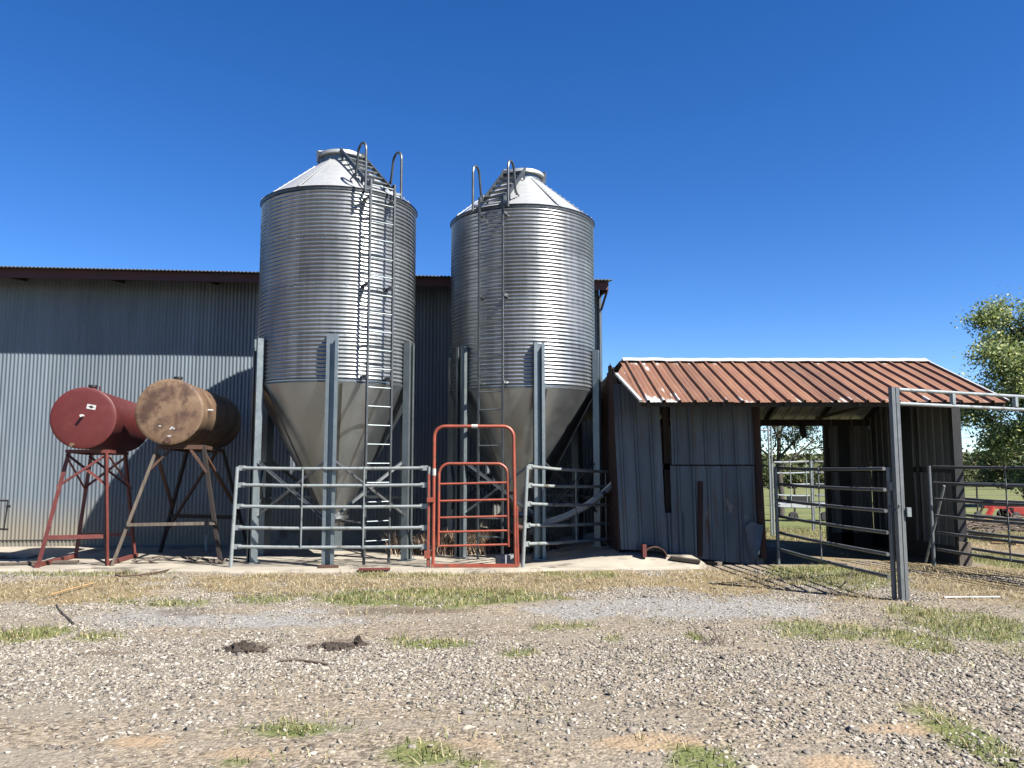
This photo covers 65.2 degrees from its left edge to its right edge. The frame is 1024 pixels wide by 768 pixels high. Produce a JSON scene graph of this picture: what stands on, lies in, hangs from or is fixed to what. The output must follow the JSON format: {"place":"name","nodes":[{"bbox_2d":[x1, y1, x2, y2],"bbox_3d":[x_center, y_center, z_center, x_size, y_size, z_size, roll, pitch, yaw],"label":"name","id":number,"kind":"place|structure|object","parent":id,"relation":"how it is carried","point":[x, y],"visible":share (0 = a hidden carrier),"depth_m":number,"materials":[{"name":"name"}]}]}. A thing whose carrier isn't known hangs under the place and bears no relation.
{"place":"outdoors","nodes":[
{"label":"outdoors","id":0,"kind":"place"},
{"bbox_2d":[495,554,513,563],"bbox_3d":[-0.095,2.812,12.779,0.290,0.165,0.180,3,-6,-24],"label":"cinder block","id":1,"kind":"object","parent":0,"point":[504,558],"depth_m":12.70,"materials":[{"name":"concrete"}]},
{"bbox_2d":[0,487,1023,767],"bbox_3d":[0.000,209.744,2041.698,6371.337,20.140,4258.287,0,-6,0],"label":"ground","id":2,"kind":"structure","parent":0,"point":[610,747],"depth_m":6.06,"materials":[{"name":"beige gravel"}]},
{"bbox_2d":[56,604,74,623],"bbox_3d":[-4.850,2.480,8.652,0.035,0.020,1.436,4,-7,-36],"label":"twig","id":3,"kind":"object","parent":2,"relation":"on","point":[64,614],"visible":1,"depth_m":8.52,"materials":[{"name":"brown wood"}]},
{"bbox_2d":[50,582,93,595],"bbox_3d":[-5.616,2.615,10.216,0.041,0.027,1.030,0,-6,-1],"label":"branch","id":4,"kind":"object","parent":2,"relation":"on","point":[70,589],"visible":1,"depth_m":10.17,"materials":[{"name":"beige wood"}]},
{"bbox_2d":[115,569,169,576],"bbox_3d":[-5.457,2.803,11.882,0.808,0.026,0.525,3,-7,-30],"label":"bent rod","id":5,"kind":"object","parent":2,"relation":"on","point":[138,574],"visible":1,"depth_m":11.72,"materials":[{"name":"brown metal"}]},
{"bbox_2d":[215,639,270,653],"bbox_3d":[-2.378,2.305,7.034,0.469,0.120,0.317,0,-6,0],"label":"soil clod","id":6,"kind":"object","parent":2,"relation":"on","point":[242,646],"visible":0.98,"depth_m":7.00,"materials":[{"name":"brown soil"}]},
{"bbox_2d":[278,659,328,664],"bbox_3d":[-1.701,2.277,6.565,0.463,0.020,0.070,-2,-6,16],"label":"branch","id":7,"kind":"object","parent":2,"relation":"on","point":[302,660],"visible":1,"depth_m":6.58,"materials":[{"name":"brown wood"}]},
{"bbox_2d":[0,266,612,546],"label":"barn","id":8,"kind":"structure","parent":2,"relation":"on","point":[131,335],"depth_m":16.81,"materials":[{"name":"grey metal"}]},
{"bbox_2d":[0,500,10,530],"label":"wall bracket","id":9,"kind":"object","parent":8,"relation":"attached to","point":[7,507],"depth_m":15.65,"materials":[{"name":"black metal"}]},
{"bbox_2d":[307,641,365,650],"bbox_3d":[-1.570,2.347,7.184,0.527,0.070,0.357,0,-6,0],"label":"soil clod","id":10,"kind":"object","parent":2,"relation":"on","point":[332,646],"visible":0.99,"depth_m":7.14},
{"bbox_2d":[0,532,706,573],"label":"concrete pad","id":11,"kind":"object","parent":2,"relation":"on","point":[586,556],"visible":0.58,"depth_m":13.12,"materials":[{"name":"beige concrete"}]},
{"bbox_2d":[0,562,32,564],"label":"broken board","id":12,"kind":"object","parent":11,"relation":"on","point":[13,563],"visible":1,"depth_m":12.78,"materials":[{"name":"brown wood"}]},
{"bbox_2d":[0,552,38,558],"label":"pale board","id":13,"kind":"object","parent":11,"relation":"on","point":[15,555],"visible":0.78,"depth_m":13.90,"materials":[{"name":"wood"}]},
{"bbox_2d":[27,560,78,563],"bbox_3d":[-7.467,2.892,13.001,0.765,0.030,0.120,1,-6,-11],"label":"broken board","id":14,"kind":"object","parent":11,"relation":"on","point":[67,561],"visible":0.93,"depth_m":12.99,"materials":[{"name":"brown wood"}]},
{"bbox_2d":[34,450,137,567],"bbox_3d":[-7.015,2.049,13.365,1.076,1.871,1.578,1,-6,-8],"label":"tank stand","id":15,"kind":"object","parent":11,"relation":"on","point":[80,535],"visible":0.98,"depth_m":12.82,"materials":[{"name":"red paint"}]},
{"bbox_2d":[50,385,146,451],"bbox_3d":[-6.983,0.609,13.684,0.978,1.084,2.325,1,-6,-11],"label":"fuel tank","id":16,"kind":"object","parent":15,"relation":"on","point":[91,417],"visible":0.96,"depth_m":12.68,"materials":[{"name":"red metal"}]},
{"bbox_2d":[132,558,160,562],"bbox_3d":[-5.971,2.880,13.073,0.444,0.069,0.172,1,-6,-8],"label":"wood scrap","id":17,"kind":"object","parent":11,"relation":"on","point":[145,559],"visible":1,"depth_m":13.03,"materials":[{"name":"beige wood"}]},
{"bbox_2d":[151,555,195,559],"bbox_3d":[-5.711,2.929,13.496,0.700,0.068,0.191,0,-6,0],"label":"wood scrap","id":18,"kind":"object","parent":11,"relation":"on","point":[167,558],"visible":0.85,"depth_m":13.46,"materials":[{"name":"beige wood"}]},
{"bbox_2d":[110,445,246,565],"bbox_3d":[-5.686,2.087,14.085,1.689,1.972,2.452,1,-6,-7],"label":"tank stand","id":19,"kind":"object","parent":11,"relation":"on","point":[204,450],"visible":0.94,"depth_m":13.40,"materials":[{"name":"brown metal"}]},
{"bbox_2d":[135,376,240,447],"bbox_3d":[-5.670,0.557,14.323,1.143,1.169,2.715,1,-6,-5],"label":"fuel tank","id":20,"kind":"object","parent":19,"relation":"on","point":[176,410],"visible":0.99,"depth_m":13.04,"materials":[{"name":"metal"}]},
{"bbox_2d":[187,557,213,561],"bbox_3d":[-5.151,2.896,13.212,0.400,0.070,0.190,0,-6,0],"label":"wood scrap","id":21,"kind":"object","parent":11,"relation":"on","point":[194,559],"visible":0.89,"depth_m":13.18,"materials":[{"name":"beige wood"}]},
{"bbox_2d":[204,535,207,550],"bbox_3d":[-5.873,3.076,15.365,0.060,0.348,0.057,-2,-6,22],"label":"stub pipe","id":22,"kind":"object","parent":11,"relation":"on","point":[206,542],"visible":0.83,"depth_m":15.35,"materials":[{"name":"grey metal"}]},
{"bbox_2d":[209,558,226,562],"bbox_3d":[-4.764,2.869,12.984,0.260,0.067,0.203,0,-6,0],"label":"wood scrap","id":23,"kind":"object","parent":11,"relation":"on","point":[214,561],"visible":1,"depth_m":12.95,"materials":[{"name":"beige wood"}]},
{"bbox_2d":[318,565,338,567],"bbox_3d":[-2.853,2.840,12.447,0.306,0.050,0.100,1,-6,-9],"label":"rust plate","id":24,"kind":"object","parent":11,"relation":"on","point":[328,566],"visible":1,"depth_m":12.40,"materials":[{"name":"brown metal"}]},
{"bbox_2d":[242,141,417,564],"bbox_3d":[-3.142,-0.586,14.386,3.002,7.346,3.106,0,-6,0],"label":"grain bin","id":25,"kind":"object","parent":11,"relation":"on","point":[333,364],"visible":1,"depth_m":13.33,"materials":[{"name":"metal"}]},
{"bbox_2d":[229,466,430,566],"bbox_3d":[-2.857,2.080,12.597,3.154,1.585,0.070,0,-6,0],"label":"livestock panel","id":26,"kind":"object","parent":11,"relation":"on","point":[234,527],"visible":1,"depth_m":12.59,"materials":[{"name":"grey metal"}]},
{"bbox_2d":[358,567,389,570],"bbox_3d":[-2.090,2.812,12.159,0.471,0.035,0.090,0,-6,-4],"label":"red board","id":27,"kind":"object","parent":11,"relation":"on","point":[369,569],"visible":1,"depth_m":12.12,"materials":[{"name":"paint"}]},
{"bbox_2d":[424,424,522,567],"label":"walk through gate","id":28,"kind":"structure","parent":11,"relation":"on","point":[517,527],"depth_m":12.60,"materials":[{"name":"red metal"}]},
{"bbox_2d":[385,524,569,557],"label":"dry weeds","id":29,"kind":"object","parent":11,"relation":"on","point":[447,539],"visible":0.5,"depth_m":14.78,"materials":[{"name":"beige plant"}]},
{"bbox_2d":[447,160,605,559],"bbox_3d":[0.201,-0.491,15.312,2.823,7.346,3.104,1,-6,-10],"label":"grain bin","id":30,"kind":"object","parent":11,"relation":"on","point":[524,361],"visible":1,"depth_m":14.24,"materials":[{"name":"metal"}]},
{"bbox_2d":[519,482,610,547],"bbox_3d":[0.913,2.263,14.272,2.137,1.372,0.961,-3,-6,24],"label":"auger tube","id":31,"kind":"object","parent":30,"relation":"attached to","point":[603,493],"visible":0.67,"depth_m":14.00,"materials":[{"name":"metal"}]},
{"bbox_2d":[521,464,609,566],"bbox_3d":[1.044,2.169,13.556,0.115,1.606,2.650,-5,-8,41],"label":"livestock panel","id":32,"kind":"object","parent":11,"relation":"on","point":[525,543],"visible":0.77,"depth_m":13.23,"materials":[{"name":"grey metal"}]},
{"bbox_2d":[641,544,666,556],"bbox_3d":[2.304,2.703,13.006,0.396,0.200,0.270,0,-6,0],"label":"rusty scoop","id":33,"kind":"object","parent":11,"relation":"on","point":[644,548],"visible":1,"depth_m":12.89,"materials":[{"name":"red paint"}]},
{"bbox_2d":[670,555,700,563],"bbox_3d":[2.775,2.810,12.804,0.468,0.098,0.140,-2,-6,19],"label":"plank","id":34,"kind":"object","parent":11,"relation":"on","point":[685,559],"visible":1,"depth_m":12.76,"materials":[{"name":"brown wood"}]},
{"bbox_2d":[351,635,368,646],"bbox_3d":[-1.382,2.327,7.266,0.189,0.127,0.137,3,-7,-29],"label":"soil clod","id":35,"kind":"object","parent":2,"relation":"on","point":[357,641],"visible":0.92,"depth_m":7.24,"materials":[{"name":"brown soil"}]},
{"bbox_2d":[0,528,1023,767],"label":"dry grass","id":36,"kind":"structure","parent":2,"relation":"on","point":[566,581],"depth_m":10.68,"materials":[{"name":"beige plant"}]},
{"bbox_2d":[0,525,1023,765],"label":"weed stems","id":37,"kind":"object","parent":2,"relation":"on","point":[1013,533],"visible":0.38,"depth_m":10.61,"materials":[{"name":"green plant"}]},
{"bbox_2d":[690,623,734,645],"bbox_3d":[1.805,2.246,7.183,0.351,0.216,0.317,3,-7,-26],"label":"dead weed","id":38,"kind":"object","parent":2,"relation":"on","point":[712,641],"visible":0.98,"depth_m":7.18,"materials":[{"name":"beige plant"}]},
{"bbox_2d":[704,560,721,565],"bbox_3d":[3.298,2.933,13.113,0.120,0.050,0.276,4,-7,-36],"label":"wood scrap","id":39,"kind":"object","parent":2,"relation":"on","point":[709,562],"visible":0.93,"depth_m":13.06,"materials":[{"name":"beige wood"}]},
{"bbox_2d":[761,426,774,536],"bbox_3d":[5.393,1.912,18.502,1.284,3.200,0.044,0,-6,0],"label":"corral gate frame","id":40,"kind":"object","parent":2,"relation":"on","point":[770,474],"visible":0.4,"depth_m":18.46,"materials":[{"name":"grey metal"}]},
{"bbox_2d":[763,468,773,488],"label":"field tree","id":41,"kind":"object","parent":2,"relation":"on","point":[765,480],"visible":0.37,"depth_m":148.24,"materials":[{"name":"green plant"}]},
{"bbox_2d":[761,426,822,514],"bbox_3d":[10.248,2.558,30.638,4.324,5.263,4.548,0,-6,0],"label":"tree","id":42,"kind":"object","parent":2,"relation":"on","point":[793,440],"visible":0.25,"depth_m":30.21,"materials":[{"name":"green plant"}]},
{"bbox_2d":[770,461,813,532],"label":"pen rails","id":43,"kind":"object","parent":2,"relation":"on","point":[811,490],"visible":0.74,"depth_m":19.96,"materials":[{"name":"grey metal"}]},
{"bbox_2d":[582,357,1009,565],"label":"cattle shed","id":44,"kind":"structure","parent":2,"relation":"on","point":[681,452],"depth_m":13.36,"materials":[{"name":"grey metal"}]},
{"bbox_2d":[783,470,808,488],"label":"field tree","id":45,"kind":"object","parent":2,"relation":"on","point":[795,478],"visible":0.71,"depth_m":168.08,"materials":[{"name":"green plant"}]},
{"bbox_2d":[774,496,825,520],"bbox_3d":[9.750,3.976,25.697,2.564,0.810,1.060,0,-6,0],"label":"flat trailer","id":46,"kind":"object","parent":2,"relation":"on","point":[796,515],"visible":0.48,"depth_m":25.24,"materials":[{"name":"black metal"}]},
{"bbox_2d":[805,471,823,488],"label":"field tree","id":47,"kind":"object","parent":2,"relation":"on","point":[821,477],"visible":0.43,"depth_m":158.24,"materials":[{"name":"green plant"}]},
{"bbox_2d":[812,461,824,530],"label":"pen rails","id":48,"kind":"object","parent":2,"relation":"on","point":[813,490],"visible":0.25,"depth_m":20.44,"materials":[{"name":"grey metal"}]},
{"bbox_2d":[830,561,858,596],"bbox_3d":[4.207,2.449,10.090,0.635,0.414,0.019,4,-7,-33],"label":"dead stalk","id":49,"kind":"object","parent":2,"relation":"on","point":[844,582],"visible":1,"depth_m":10.07,"materials":[{"name":"brown plant"}]},
{"bbox_2d":[764,486,978,511],"bbox_3d":[19.010,4.717,32.688,22.900,1.378,0.083,2,-6,-15],"label":"wire fence","id":50,"kind":"object","parent":2,"relation":"on","point":[794,492],"visible":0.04,"depth_m":32.62,"materials":[{"name":"grey metal"}]},
{"bbox_2d":[762,450,999,486],"bbox_3d":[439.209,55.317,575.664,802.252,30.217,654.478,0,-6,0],"label":"forest","id":51,"kind":"object","parent":2,"relation":"on","point":[967,461],"visible":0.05,"depth_m":335.46,"materials":[{"name":"green plant"}]},
{"bbox_2d":[925,485,944,562],"bbox_3d":[6.927,2.307,13.106,0.036,1.300,0.588,1,-6,-9],"label":"leaning pole","id":52,"kind":"object","parent":2,"relation":"on","point":[935,521],"visible":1,"depth_m":13.07,"materials":[{"name":"grey metal"}]},
{"bbox_2d":[888,387,1023,600],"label":"gate frame","id":53,"kind":"object","parent":2,"relation":"on","point":[895,403],"visible":0.91,"depth_m":9.79,"materials":[{"name":"grey metal"}]},
{"bbox_2d":[773,467,900,599],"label":"pipe gate","id":54,"kind":"structure","parent":53,"relation":"attached to","point":[889,490],"depth_m":10.93,"materials":[{"name":"grey metal"}]},
{"bbox_2d":[964,471,973,481],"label":"field tree","id":55,"kind":"object","parent":2,"relation":"on","point":[967,478],"visible":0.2,"depth_m":206.98,"materials":[{"name":"green plant"}]},
{"bbox_2d":[943,596,999,597],"bbox_3d":[5.599,2.595,9.738,0.696,0.024,0.024,0,-6,-2],"label":"pale pipe","id":56,"kind":"object","parent":2,"relation":"on","point":[970,596],"visible":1,"depth_m":9.73,"materials":[{"name":"white plastic"}]},
{"bbox_2d":[964,469,978,480],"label":"field tree","id":57,"kind":"object","parent":2,"relation":"on","point":[970,472],"visible":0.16,"depth_m":227.72,"materials":[{"name":"green plant"}]},
{"bbox_2d":[927,466,1023,565],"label":"pipe gate","id":58,"kind":"structure","parent":2,"relation":"on","point":[1007,522],"depth_m":12.15,"materials":[{"name":"grey metal"}]},
{"bbox_2d":[973,472,994,481],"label":"field tree","id":59,"kind":"object","parent":2,"relation":"on","point":[977,475],"visible":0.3,"depth_m":218.30,"materials":[{"name":"green plant"}]},
{"bbox_2d":[950,285,1023,499],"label":"tree","id":60,"kind":"object","parent":2,"relation":"on","point":[1003,351],"visible":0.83,"depth_m":40.72,"materials":[{"name":"green plant"}]},
{"bbox_2d":[968,533,1012,538],"bbox_3d":[10.629,3.357,17.698,0.140,0.045,1.014,3,-7,-30],"label":"loose board","id":61,"kind":"object","parent":2,"relation":"on","point":[982,535],"visible":0.29,"depth_m":17.87,"materials":[{"name":"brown wood"}]},
{"bbox_2d":[964,482,1023,557],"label":"pipe gate","id":62,"kind":"structure","parent":2,"relation":"on","point":[995,534],"depth_m":12.55,"materials":[{"name":"grey metal"}]},
{"bbox_2d":[967,538,1020,544],"bbox_3d":[10.266,3.368,17.219,0.140,0.045,1.682,1,-6,-9],"label":"loose board","id":63,"kind":"object","parent":2,"relation":"on","point":[992,541],"visible":0.36,"depth_m":17.11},
{"bbox_2d":[966,513,1023,532],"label":"brush pile","id":64,"kind":"object","parent":2,"relation":"on","point":[986,526],"visible":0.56,"depth_m":19.83,"materials":[{"name":"brown wood"}]},
{"bbox_2d":[973,447,1023,488],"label":"field tree","id":65,"kind":"object","parent":2,"relation":"on","point":[991,474],"visible":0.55,"depth_m":147.68,"materials":[{"name":"green plant"}]},
{"bbox_2d":[974,505,1023,518],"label":"farm implement","id":66,"kind":"object","parent":2,"relation":"on","point":[1014,511],"visible":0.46,"depth_m":23.68,"materials":[{"name":"red metal"}]},
{"bbox_2d":[0,527,1023,767],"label":"green grass","id":67,"kind":"structure","parent":0,"point":[956,628],"depth_m":8.22,"materials":[{"name":"green plant"}]},
{"bbox_2d":[0,0,1023,454],"label":"sky","id":68,"kind":"structure","parent":0,"point":[754,178],"materials":[{"name":"blue"}]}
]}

